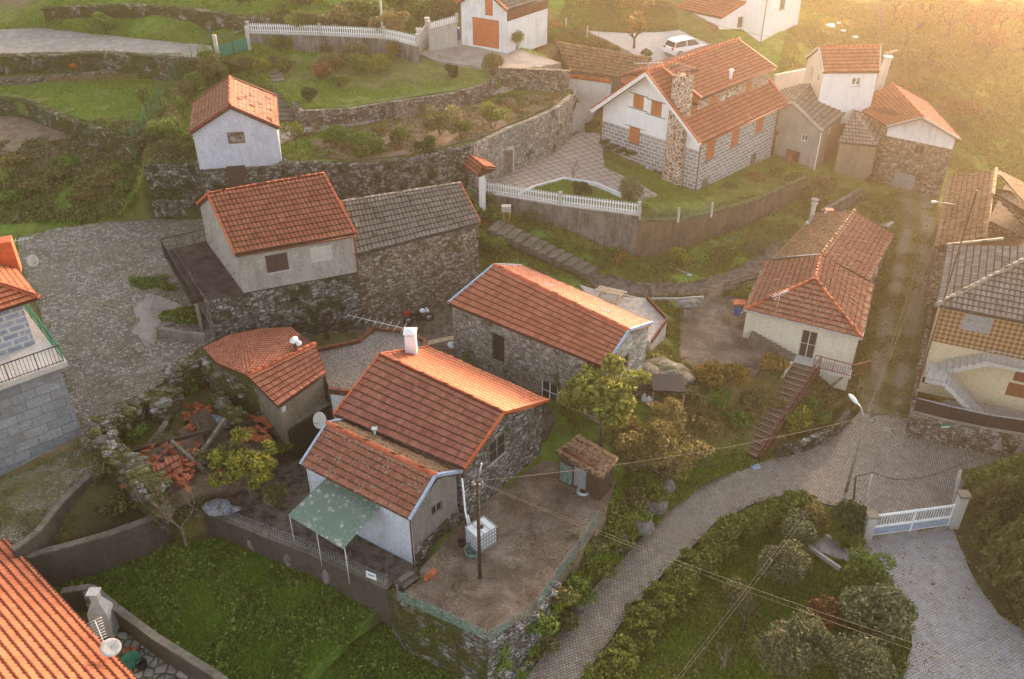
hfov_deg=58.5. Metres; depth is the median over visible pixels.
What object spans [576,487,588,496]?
tyre
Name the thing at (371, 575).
sign
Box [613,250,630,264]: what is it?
hydrangea
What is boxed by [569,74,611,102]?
boundary wall
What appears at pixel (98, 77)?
ground
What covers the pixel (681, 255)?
hydrangea
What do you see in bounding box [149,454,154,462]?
roof tile
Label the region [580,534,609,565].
ivy clump
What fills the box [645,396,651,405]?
canister
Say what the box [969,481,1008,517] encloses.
hedge shrub
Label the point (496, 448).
window
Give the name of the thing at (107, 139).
terrace wall
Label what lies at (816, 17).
grass
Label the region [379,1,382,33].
utility pole
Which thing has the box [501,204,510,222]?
meter box
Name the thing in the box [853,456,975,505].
grape vine
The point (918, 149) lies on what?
window
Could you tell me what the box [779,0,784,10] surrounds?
window
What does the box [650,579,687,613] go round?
hedge shrub
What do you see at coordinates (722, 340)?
yard
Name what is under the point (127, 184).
scrub
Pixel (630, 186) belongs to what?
garden shrub
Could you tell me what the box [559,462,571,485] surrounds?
door
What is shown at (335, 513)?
awning
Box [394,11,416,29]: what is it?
bank shrub
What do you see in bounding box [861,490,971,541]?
driveway gate
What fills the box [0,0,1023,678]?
ground
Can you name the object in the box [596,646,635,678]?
hedge shrub
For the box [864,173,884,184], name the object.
scrub
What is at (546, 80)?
driveway wall
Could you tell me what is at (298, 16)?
bank shrub
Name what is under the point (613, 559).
grass
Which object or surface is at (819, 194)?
hydrangea
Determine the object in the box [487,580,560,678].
yard wall
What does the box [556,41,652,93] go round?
long shed
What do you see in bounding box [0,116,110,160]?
ground
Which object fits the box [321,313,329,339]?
wooden post
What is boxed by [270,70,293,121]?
garden steps
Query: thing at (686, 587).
hedge shrub
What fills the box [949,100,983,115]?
scrub
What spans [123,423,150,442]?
ruin shrub
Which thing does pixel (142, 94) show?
citrus tree
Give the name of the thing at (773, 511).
hedge shrub
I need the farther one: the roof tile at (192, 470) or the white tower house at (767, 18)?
the white tower house at (767, 18)
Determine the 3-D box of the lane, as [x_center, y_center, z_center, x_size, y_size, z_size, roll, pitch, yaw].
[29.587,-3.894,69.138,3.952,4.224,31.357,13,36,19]
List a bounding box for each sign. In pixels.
[366,571,376,580]
[941,424,950,427]
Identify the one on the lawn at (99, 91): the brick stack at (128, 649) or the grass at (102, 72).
the grass at (102, 72)
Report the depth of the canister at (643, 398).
53.81 m
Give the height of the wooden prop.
1.695 m
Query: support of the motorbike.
on the courtyard at (439, 325)
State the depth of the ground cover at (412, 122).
69.68 m
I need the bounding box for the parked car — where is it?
[663,35,705,55]
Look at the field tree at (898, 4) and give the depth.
97.08 m
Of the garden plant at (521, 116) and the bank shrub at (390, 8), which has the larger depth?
the bank shrub at (390, 8)
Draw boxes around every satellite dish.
[26,255,38,267]
[100,638,121,656]
[313,412,325,428]
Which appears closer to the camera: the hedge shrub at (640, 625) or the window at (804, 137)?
the hedge shrub at (640, 625)
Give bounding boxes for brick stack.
[123,645,138,653]
[423,568,437,581]
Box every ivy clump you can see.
[524,613,559,636]
[524,633,560,664]
[551,585,581,604]
[555,610,581,632]
[559,568,588,593]
[564,581,597,610]
[573,559,595,574]
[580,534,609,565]
[592,561,617,578]
[599,519,625,546]
[607,497,639,525]
[608,531,635,555]
[621,486,650,510]
[623,469,653,492]
[626,506,652,527]
[641,480,671,504]
[649,457,679,481]
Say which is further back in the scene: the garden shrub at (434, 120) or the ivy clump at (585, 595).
the garden shrub at (434, 120)
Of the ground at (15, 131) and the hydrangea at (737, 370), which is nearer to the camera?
the hydrangea at (737, 370)
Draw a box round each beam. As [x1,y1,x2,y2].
[131,427,211,452]
[146,420,167,444]
[159,448,228,462]
[170,439,204,471]
[183,459,210,468]
[193,414,211,477]
[196,417,226,458]
[220,417,250,440]
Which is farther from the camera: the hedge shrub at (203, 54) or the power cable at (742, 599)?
the hedge shrub at (203, 54)
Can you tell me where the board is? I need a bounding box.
[189,408,229,448]
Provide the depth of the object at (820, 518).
48.91 m
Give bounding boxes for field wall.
[39,2,361,34]
[772,68,805,89]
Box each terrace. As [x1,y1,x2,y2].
[579,285,667,352]
[911,400,1023,453]
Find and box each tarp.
[202,498,240,515]
[211,414,228,427]
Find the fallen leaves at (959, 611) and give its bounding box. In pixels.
[876,528,1023,678]
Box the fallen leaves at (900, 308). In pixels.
[860,191,936,412]
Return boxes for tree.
[133,84,158,113]
[201,426,277,506]
[278,121,304,147]
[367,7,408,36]
[394,94,416,127]
[548,352,651,447]
[569,160,579,177]
[603,395,716,480]
[617,10,651,47]
[783,147,799,164]
[890,0,904,20]
[891,0,933,46]
[915,0,944,27]
[935,0,977,37]
[956,3,1003,47]
[971,26,1010,60]
[976,0,1023,27]
[1012,9,1023,49]
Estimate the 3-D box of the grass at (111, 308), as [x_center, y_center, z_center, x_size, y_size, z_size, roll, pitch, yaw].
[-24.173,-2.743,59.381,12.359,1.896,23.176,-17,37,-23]
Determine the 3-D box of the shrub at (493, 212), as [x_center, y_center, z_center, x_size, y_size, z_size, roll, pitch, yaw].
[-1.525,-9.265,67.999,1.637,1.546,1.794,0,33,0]
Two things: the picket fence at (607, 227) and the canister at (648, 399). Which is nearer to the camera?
the canister at (648, 399)
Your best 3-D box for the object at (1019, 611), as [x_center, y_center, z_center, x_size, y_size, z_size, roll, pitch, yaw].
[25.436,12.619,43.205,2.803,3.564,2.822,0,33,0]
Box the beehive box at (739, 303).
[732,299,745,314]
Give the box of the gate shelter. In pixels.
[463,154,496,216]
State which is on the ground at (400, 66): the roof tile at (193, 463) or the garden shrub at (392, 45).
the garden shrub at (392, 45)
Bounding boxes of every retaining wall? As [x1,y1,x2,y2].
[144,143,476,216]
[473,94,573,187]
[907,397,1023,459]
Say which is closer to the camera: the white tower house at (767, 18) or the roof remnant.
the roof remnant
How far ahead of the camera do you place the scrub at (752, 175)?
75.82 m
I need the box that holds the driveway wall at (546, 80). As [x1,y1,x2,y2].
[488,67,569,92]
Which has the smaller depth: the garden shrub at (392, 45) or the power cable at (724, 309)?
the power cable at (724, 309)
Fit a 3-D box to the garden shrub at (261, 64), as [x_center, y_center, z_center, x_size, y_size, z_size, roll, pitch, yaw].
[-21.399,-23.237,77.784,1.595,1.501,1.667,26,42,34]
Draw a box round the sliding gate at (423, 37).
[416,17,429,54]
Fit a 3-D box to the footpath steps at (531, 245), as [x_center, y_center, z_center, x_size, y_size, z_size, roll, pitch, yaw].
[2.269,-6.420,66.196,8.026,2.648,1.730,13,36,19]
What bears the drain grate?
on the road at (819, 476)
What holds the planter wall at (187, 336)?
on the plaza
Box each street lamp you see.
[845,394,866,491]
[931,200,955,204]
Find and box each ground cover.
[0,116,195,223]
[288,95,560,161]
[430,462,585,614]
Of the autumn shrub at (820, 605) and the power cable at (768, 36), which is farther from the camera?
the power cable at (768, 36)
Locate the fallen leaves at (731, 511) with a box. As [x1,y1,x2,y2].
[534,426,955,678]
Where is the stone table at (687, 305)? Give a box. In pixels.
[675,298,700,317]
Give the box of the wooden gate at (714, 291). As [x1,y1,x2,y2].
[708,283,723,297]
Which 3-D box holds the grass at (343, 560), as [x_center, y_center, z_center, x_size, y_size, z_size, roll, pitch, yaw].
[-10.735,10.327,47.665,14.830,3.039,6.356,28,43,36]
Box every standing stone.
[247,540,253,550]
[283,554,291,567]
[322,569,330,584]
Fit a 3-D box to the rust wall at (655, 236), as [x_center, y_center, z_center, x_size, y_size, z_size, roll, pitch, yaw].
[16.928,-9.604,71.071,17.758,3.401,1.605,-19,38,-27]
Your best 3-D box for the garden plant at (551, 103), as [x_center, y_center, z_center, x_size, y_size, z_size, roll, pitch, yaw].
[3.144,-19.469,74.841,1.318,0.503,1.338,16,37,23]
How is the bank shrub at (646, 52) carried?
on the courtyard at (653, 42)
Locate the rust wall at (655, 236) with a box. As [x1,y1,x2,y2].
[636,175,807,257]
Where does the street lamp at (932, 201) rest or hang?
on the derelict house at (997, 210)
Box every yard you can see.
[223,437,418,595]
[403,460,613,637]
[679,296,774,381]
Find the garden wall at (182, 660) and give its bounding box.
[61,584,227,678]
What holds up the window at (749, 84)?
in the block house at (719, 105)
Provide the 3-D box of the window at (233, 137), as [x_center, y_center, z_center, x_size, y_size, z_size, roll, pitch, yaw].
[-19.245,-14.108,63.792,1.150,0.850,0.060,-5,34,-8]
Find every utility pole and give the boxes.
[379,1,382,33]
[472,463,482,578]
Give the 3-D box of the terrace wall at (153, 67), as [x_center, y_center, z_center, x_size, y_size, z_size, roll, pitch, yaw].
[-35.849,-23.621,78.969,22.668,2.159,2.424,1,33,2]
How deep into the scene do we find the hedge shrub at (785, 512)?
49.71 m
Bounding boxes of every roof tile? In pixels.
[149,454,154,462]
[169,449,177,455]
[171,472,178,479]
[182,485,192,491]
[183,473,191,479]
[187,461,196,466]
[188,467,195,473]
[193,440,200,447]
[259,428,267,433]
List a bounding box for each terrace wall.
[0,51,221,81]
[0,70,116,85]
[0,96,143,156]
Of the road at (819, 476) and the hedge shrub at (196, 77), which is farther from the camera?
the hedge shrub at (196, 77)
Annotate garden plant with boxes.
[310,124,321,130]
[311,145,320,150]
[315,148,331,157]
[369,131,383,137]
[370,125,384,135]
[389,143,402,150]
[497,93,505,98]
[497,97,507,104]
[507,91,518,97]
[510,104,525,113]
[513,101,526,106]
[514,95,525,101]
[516,113,527,119]
[522,108,531,114]
[541,99,559,105]
[546,92,558,99]
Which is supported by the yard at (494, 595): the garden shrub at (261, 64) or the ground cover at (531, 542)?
the ground cover at (531, 542)
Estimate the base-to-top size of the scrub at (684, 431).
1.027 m
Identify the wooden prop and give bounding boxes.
[83,591,89,609]
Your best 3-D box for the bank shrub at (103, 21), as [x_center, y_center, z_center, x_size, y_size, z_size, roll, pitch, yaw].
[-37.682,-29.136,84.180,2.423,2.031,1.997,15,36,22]
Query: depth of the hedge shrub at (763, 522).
49.25 m
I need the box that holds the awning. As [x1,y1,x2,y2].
[288,479,380,583]
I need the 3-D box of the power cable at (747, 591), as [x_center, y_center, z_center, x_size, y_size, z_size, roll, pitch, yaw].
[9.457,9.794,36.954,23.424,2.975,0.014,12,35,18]
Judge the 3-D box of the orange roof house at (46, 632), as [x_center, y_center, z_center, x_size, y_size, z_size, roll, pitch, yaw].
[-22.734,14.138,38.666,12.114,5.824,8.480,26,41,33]
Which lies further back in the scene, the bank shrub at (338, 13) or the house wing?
the bank shrub at (338, 13)
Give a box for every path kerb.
[595,288,703,300]
[807,545,840,570]
[825,534,856,554]
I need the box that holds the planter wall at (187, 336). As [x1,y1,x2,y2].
[158,327,206,345]
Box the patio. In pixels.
[489,132,657,199]
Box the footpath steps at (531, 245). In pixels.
[488,220,598,278]
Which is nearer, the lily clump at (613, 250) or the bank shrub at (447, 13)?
the lily clump at (613, 250)
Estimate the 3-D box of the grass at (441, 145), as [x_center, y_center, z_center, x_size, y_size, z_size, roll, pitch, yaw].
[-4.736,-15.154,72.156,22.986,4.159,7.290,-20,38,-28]
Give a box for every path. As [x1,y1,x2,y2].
[0,446,104,543]
[131,293,181,348]
[279,87,512,143]
[587,238,781,296]
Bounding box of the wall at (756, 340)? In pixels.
[747,331,795,362]
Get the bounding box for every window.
[227,132,244,143]
[265,252,290,274]
[431,500,441,514]
[485,0,492,15]
[487,430,506,467]
[493,333,503,361]
[542,380,557,400]
[623,354,627,366]
[624,124,643,146]
[628,92,647,111]
[646,98,664,118]
[701,137,719,164]
[701,178,707,187]
[711,95,718,103]
[727,128,739,150]
[737,17,742,27]
[745,80,752,90]
[750,153,755,164]
[752,115,764,136]
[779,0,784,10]
[786,149,799,161]
[801,134,807,141]
[850,78,860,86]
[913,144,924,155]
[960,314,993,333]
[1005,382,1023,397]
[1013,371,1023,382]
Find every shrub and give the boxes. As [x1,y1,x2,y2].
[87,12,118,31]
[91,450,131,474]
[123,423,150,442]
[128,274,143,286]
[135,130,154,147]
[135,274,169,290]
[144,119,169,140]
[152,112,182,126]
[152,139,182,158]
[154,102,179,119]
[156,116,189,140]
[156,281,177,290]
[157,305,205,323]
[162,93,186,114]
[164,86,190,103]
[174,78,193,94]
[183,70,205,91]
[186,385,199,394]
[187,449,228,476]
[195,441,250,467]
[196,45,224,61]
[196,54,223,76]
[196,64,214,82]
[200,63,228,77]
[235,56,255,70]
[241,11,266,26]
[252,58,271,72]
[253,12,276,28]
[262,482,289,507]
[267,34,292,52]
[268,56,278,66]
[271,9,289,15]
[274,439,293,457]
[275,56,294,71]
[279,3,296,12]
[283,10,317,28]
[290,0,311,4]
[300,86,318,102]
[301,11,333,30]
[312,61,333,78]
[316,2,335,7]
[317,52,343,69]
[319,43,333,51]
[321,124,350,145]
[326,5,352,25]
[329,73,350,86]
[333,0,359,10]
[339,39,368,59]
[344,52,367,72]
[344,131,370,150]
[345,11,370,25]
[348,0,388,15]
[359,11,380,27]
[361,31,375,43]
[366,53,391,73]
[367,137,384,151]
[370,6,395,22]
[377,0,407,6]
[386,32,415,54]
[388,125,410,145]
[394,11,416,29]
[401,0,433,20]
[412,134,435,153]
[421,104,461,134]
[426,0,458,18]
[433,0,458,18]
[438,0,461,15]
[444,64,457,77]
[447,119,472,137]
[472,202,482,215]
[473,187,494,201]
[478,101,512,128]
[478,231,488,247]
[480,51,504,75]
[482,204,501,222]
[482,236,507,254]
[511,30,523,49]
[521,209,538,223]
[547,20,563,29]
[547,27,559,41]
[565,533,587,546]
[568,28,585,37]
[572,181,592,194]
[580,661,623,678]
[584,120,599,132]
[587,35,603,46]
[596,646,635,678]
[598,138,637,155]
[605,44,620,51]
[606,634,640,671]
[609,627,654,654]
[615,0,655,9]
[616,612,662,640]
[617,175,643,200]
[624,598,664,628]
[640,48,653,55]
[642,587,675,621]
[648,0,671,10]
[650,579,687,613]
[661,563,701,584]
[668,574,698,604]
[670,547,704,584]
[679,548,719,576]
[695,539,724,567]
[698,527,740,556]
[713,520,739,544]
[714,511,747,534]
[721,575,753,609]
[729,512,762,538]
[742,505,773,530]
[750,497,789,522]
[751,606,844,678]
[755,538,813,584]
[758,499,788,530]
[774,494,803,521]
[776,489,809,515]
[780,507,819,547]
[799,489,824,510]
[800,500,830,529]
[807,594,840,631]
[828,498,866,535]
[828,630,898,678]
[830,528,866,551]
[838,582,918,642]
[842,544,896,586]
[961,465,1001,493]
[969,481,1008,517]
[969,506,1001,553]
[978,514,1023,587]
[982,457,1023,480]
[984,472,1023,513]
[984,520,1023,602]
[1005,452,1023,476]
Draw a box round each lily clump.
[515,223,533,232]
[542,221,557,226]
[546,232,566,244]
[569,242,589,253]
[574,255,590,261]
[607,246,622,254]
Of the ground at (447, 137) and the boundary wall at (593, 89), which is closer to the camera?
the ground at (447, 137)
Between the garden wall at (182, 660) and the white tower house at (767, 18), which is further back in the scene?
the white tower house at (767, 18)
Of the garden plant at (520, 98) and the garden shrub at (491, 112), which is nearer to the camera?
the garden shrub at (491, 112)
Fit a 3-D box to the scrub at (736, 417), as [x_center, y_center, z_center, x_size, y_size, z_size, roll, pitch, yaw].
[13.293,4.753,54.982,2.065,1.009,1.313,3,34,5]
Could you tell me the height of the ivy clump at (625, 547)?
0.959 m
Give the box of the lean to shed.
[287,397,331,461]
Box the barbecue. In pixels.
[85,587,119,636]
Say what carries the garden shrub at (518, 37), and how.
on the ground at (106, 488)
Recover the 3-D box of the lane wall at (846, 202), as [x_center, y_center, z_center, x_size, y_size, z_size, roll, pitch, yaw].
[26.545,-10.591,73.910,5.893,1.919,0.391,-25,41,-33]
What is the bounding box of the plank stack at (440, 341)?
[427,336,453,345]
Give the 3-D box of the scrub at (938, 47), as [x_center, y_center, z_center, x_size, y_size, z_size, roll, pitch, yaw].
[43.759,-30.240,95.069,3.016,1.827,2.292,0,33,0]
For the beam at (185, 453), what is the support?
on the ruin floor
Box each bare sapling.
[716,643,733,667]
[730,586,765,629]
[760,636,771,659]
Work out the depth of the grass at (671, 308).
65.92 m
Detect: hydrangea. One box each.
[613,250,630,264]
[667,247,690,264]
[691,358,723,386]
[707,240,738,262]
[719,361,750,386]
[741,239,763,255]
[758,352,790,372]
[784,405,813,432]
[805,188,830,204]
[813,409,832,424]
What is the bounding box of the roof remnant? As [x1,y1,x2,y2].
[151,455,183,479]
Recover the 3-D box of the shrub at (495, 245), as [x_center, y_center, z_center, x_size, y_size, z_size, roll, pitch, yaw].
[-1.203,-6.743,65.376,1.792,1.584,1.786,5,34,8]
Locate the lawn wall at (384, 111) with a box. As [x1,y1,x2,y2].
[291,75,498,126]
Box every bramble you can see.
[95,496,122,516]
[110,488,137,514]
[174,497,209,520]
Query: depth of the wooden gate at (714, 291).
63.45 m
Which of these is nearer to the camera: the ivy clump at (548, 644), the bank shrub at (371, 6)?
the ivy clump at (548, 644)
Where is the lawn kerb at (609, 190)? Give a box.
[519,177,621,197]
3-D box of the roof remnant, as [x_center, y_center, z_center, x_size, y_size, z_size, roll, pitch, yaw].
[-17.614,6.767,46.521,1.872,0.810,1.235,-25,41,-33]
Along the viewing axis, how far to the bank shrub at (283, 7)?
84.09 m
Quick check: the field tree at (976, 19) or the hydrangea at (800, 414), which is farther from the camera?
the field tree at (976, 19)
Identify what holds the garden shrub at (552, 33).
on the ground at (106, 488)
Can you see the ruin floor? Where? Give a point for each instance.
(205, 489)
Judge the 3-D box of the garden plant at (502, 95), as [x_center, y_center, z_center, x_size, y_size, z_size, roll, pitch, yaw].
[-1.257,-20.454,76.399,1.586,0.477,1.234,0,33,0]
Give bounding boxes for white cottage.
[803,44,880,122]
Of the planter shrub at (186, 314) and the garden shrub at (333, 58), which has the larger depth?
the garden shrub at (333, 58)
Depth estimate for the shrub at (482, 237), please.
65.25 m
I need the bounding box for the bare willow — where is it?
[869,0,892,39]
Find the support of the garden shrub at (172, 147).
on the ground at (285, 155)
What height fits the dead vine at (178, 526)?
4.486 m
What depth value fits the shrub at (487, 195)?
69.34 m
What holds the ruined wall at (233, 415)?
on the ruin floor
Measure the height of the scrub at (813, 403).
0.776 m
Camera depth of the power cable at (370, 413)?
45.38 m
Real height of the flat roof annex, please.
2.510 m
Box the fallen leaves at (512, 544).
[434,464,607,625]
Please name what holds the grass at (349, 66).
on the ground at (400, 66)
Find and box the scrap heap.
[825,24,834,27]
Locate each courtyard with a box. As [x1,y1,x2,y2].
[116,632,191,678]
[356,304,554,442]
[589,30,709,64]
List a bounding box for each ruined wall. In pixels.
[80,386,183,449]
[92,429,175,527]
[159,350,248,412]
[210,391,249,433]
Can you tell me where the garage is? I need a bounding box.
[456,0,547,52]
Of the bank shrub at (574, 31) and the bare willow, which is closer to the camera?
the bank shrub at (574, 31)
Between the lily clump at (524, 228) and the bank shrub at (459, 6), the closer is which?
the lily clump at (524, 228)
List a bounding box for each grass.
[0,24,208,55]
[0,91,110,161]
[0,446,100,542]
[2,52,181,133]
[15,183,200,453]
[20,219,198,426]
[129,292,180,346]
[230,434,422,587]
[280,79,512,141]
[286,51,501,107]
[310,93,550,161]
[358,303,556,440]
[399,457,612,670]
[426,35,559,67]
[478,187,898,498]
[520,453,757,674]
[539,409,1023,672]
[553,0,678,109]
[584,237,780,296]
[624,507,911,678]
[674,291,756,385]
[778,0,1023,188]
[809,528,1023,678]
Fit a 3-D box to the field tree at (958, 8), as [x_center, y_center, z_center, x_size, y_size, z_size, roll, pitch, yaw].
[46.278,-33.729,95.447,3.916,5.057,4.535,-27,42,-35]
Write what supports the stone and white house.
on the ground at (106, 488)
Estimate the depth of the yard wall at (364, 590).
45.21 m
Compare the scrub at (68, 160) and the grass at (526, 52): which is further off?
the grass at (526, 52)
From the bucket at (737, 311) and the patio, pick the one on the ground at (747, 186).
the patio
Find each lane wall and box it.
[773,408,850,458]
[819,187,863,211]
[905,304,932,430]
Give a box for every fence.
[129,27,211,164]
[218,504,388,587]
[245,21,419,62]
[396,511,598,640]
[485,179,641,256]
[639,202,713,222]
[722,272,757,294]
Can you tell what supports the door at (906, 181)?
in the stone and white house
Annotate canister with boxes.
[641,393,645,402]
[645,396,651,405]
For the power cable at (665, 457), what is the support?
attached to the utility pole at (477, 483)
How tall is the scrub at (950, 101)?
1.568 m
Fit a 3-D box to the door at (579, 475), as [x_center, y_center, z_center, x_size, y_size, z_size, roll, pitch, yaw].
[3.551,7.195,47.501,0.750,1.300,0.072,23,40,31]
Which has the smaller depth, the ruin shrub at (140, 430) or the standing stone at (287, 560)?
the standing stone at (287, 560)
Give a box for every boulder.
[571,597,588,611]
[611,533,628,551]
[632,357,696,401]
[634,518,654,536]
[647,498,667,515]
[660,479,675,493]
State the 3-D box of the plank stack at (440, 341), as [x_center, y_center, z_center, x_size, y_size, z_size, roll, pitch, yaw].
[-4.250,0.049,57.748,2.339,0.200,0.441,-11,35,-16]
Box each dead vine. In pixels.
[143,470,184,533]
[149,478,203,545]
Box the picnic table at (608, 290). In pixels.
[596,285,627,304]
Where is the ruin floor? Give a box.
[136,407,278,517]
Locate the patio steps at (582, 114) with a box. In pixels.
[572,88,598,132]
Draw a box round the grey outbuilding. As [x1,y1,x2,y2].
[834,109,881,178]
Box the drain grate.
[750,464,760,469]
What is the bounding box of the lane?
[856,188,938,415]
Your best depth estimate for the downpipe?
44.62 m
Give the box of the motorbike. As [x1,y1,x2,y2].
[403,305,433,324]
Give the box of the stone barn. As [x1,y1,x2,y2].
[340,181,480,326]
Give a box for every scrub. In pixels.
[0,154,34,164]
[0,189,26,203]
[17,176,60,190]
[41,167,74,181]
[57,153,79,165]
[64,190,101,201]
[108,161,133,173]
[115,178,135,190]
[126,155,142,163]
[146,184,188,200]
[646,389,672,397]
[663,422,691,447]
[676,385,710,406]
[688,409,720,433]
[705,386,731,409]
[719,409,749,426]
[721,181,737,189]
[738,391,769,408]
[744,171,765,181]
[769,396,787,408]
[770,166,785,176]
[784,172,801,181]
[800,183,818,193]
[803,395,819,410]
[811,175,824,183]
[821,389,839,407]
[846,191,869,201]
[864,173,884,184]
[881,53,905,67]
[888,43,917,59]
[892,74,927,89]
[918,41,948,54]
[940,95,960,111]
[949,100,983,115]
[950,118,970,129]
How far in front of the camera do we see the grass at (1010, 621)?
46.73 m
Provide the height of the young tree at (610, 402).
5.864 m
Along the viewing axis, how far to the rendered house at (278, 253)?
55.70 m
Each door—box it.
[226,165,247,187]
[472,17,498,48]
[506,146,513,173]
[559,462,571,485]
[574,467,585,489]
[798,329,818,357]
[892,172,915,189]
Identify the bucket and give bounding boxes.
[134,657,146,670]
[448,342,453,349]
[457,538,464,546]
[734,308,741,315]
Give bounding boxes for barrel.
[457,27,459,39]
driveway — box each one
[420,37,560,70]
[810,526,1023,678]
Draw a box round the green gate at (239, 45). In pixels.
[212,26,250,58]
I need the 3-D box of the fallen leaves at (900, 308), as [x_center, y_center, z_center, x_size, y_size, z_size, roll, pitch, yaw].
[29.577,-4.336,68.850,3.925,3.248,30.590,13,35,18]
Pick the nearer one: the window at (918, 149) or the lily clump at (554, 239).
the lily clump at (554, 239)
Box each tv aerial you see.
[87,617,106,642]
[346,314,406,332]
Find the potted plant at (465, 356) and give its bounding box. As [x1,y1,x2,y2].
[461,353,469,359]
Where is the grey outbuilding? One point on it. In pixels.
(862, 137)
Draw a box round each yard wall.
[203,510,391,627]
[388,588,490,678]
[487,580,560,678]
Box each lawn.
[0,79,178,135]
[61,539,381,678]
[289,78,498,108]
[323,625,454,678]
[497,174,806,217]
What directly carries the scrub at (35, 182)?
on the ground at (106, 488)
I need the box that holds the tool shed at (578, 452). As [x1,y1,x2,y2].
[555,434,617,499]
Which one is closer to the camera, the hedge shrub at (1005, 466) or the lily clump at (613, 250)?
the hedge shrub at (1005, 466)
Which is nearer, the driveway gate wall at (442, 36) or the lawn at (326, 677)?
the lawn at (326, 677)
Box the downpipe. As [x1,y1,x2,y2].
[461,478,470,525]
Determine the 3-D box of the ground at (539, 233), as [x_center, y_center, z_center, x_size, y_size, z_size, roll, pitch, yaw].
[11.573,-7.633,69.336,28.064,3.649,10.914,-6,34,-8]
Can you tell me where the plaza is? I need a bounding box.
[18,218,215,447]
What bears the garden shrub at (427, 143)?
on the ground at (285, 155)
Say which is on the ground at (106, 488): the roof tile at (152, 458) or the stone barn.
the stone barn
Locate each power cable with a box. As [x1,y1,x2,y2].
[107,220,166,258]
[263,331,474,479]
[320,390,476,479]
[479,417,864,480]
[480,482,1022,677]
[480,483,999,678]
[676,508,807,677]
[680,515,807,678]
[692,272,754,348]
[705,22,829,44]
[866,162,952,416]
[868,212,946,411]
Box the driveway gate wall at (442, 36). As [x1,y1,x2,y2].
[427,13,457,50]
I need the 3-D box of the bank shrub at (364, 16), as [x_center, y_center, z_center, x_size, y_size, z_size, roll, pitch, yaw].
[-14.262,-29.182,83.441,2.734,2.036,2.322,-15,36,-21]
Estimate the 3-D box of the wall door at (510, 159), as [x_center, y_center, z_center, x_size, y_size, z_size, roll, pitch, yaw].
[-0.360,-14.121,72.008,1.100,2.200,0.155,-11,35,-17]
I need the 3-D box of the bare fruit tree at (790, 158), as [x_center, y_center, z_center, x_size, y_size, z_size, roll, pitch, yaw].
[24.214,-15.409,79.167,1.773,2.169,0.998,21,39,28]
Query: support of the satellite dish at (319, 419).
attached to the house wing
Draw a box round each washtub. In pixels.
[121,650,140,668]
[464,543,481,558]
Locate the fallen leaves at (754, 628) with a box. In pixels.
[633,509,907,678]
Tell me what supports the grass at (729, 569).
on the ground at (106, 488)
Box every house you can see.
[0,235,81,475]
[0,537,137,678]
[160,172,363,340]
[188,75,281,192]
[203,327,326,445]
[333,327,549,518]
[447,263,652,421]
[590,37,787,192]
[677,0,746,30]
[742,0,800,43]
[743,197,893,393]
[773,83,845,169]
[846,55,961,198]
[916,190,1023,413]
[922,167,1023,306]
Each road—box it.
[0,28,211,57]
[527,413,1010,678]
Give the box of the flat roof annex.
[318,326,426,418]
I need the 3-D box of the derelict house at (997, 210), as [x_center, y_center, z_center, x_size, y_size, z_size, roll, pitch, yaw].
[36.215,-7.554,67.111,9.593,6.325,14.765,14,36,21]
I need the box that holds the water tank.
[464,515,496,553]
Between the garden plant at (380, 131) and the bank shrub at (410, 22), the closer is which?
the garden plant at (380, 131)
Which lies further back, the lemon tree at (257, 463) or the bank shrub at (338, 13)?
the bank shrub at (338, 13)
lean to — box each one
[651,374,685,412]
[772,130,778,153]
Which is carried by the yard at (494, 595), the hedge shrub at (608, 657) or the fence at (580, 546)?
the fence at (580, 546)
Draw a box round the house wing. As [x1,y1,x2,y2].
[299,418,462,567]
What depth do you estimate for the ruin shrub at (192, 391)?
52.32 m
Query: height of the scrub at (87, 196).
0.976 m
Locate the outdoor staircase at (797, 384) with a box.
[745,355,821,462]
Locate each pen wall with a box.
[10,474,92,558]
[26,514,175,586]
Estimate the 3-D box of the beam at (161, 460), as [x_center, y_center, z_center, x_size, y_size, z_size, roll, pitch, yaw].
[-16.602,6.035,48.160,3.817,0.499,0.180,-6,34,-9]
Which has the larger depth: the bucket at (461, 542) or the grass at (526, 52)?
the grass at (526, 52)
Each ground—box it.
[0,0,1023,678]
[0,72,136,81]
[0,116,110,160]
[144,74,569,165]
[166,132,577,219]
[223,51,500,112]
[311,95,562,160]
[479,195,805,282]
[487,112,809,218]
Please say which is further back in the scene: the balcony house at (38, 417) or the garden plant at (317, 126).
the garden plant at (317, 126)
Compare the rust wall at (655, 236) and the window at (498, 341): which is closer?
the window at (498, 341)
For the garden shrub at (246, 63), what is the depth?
78.33 m

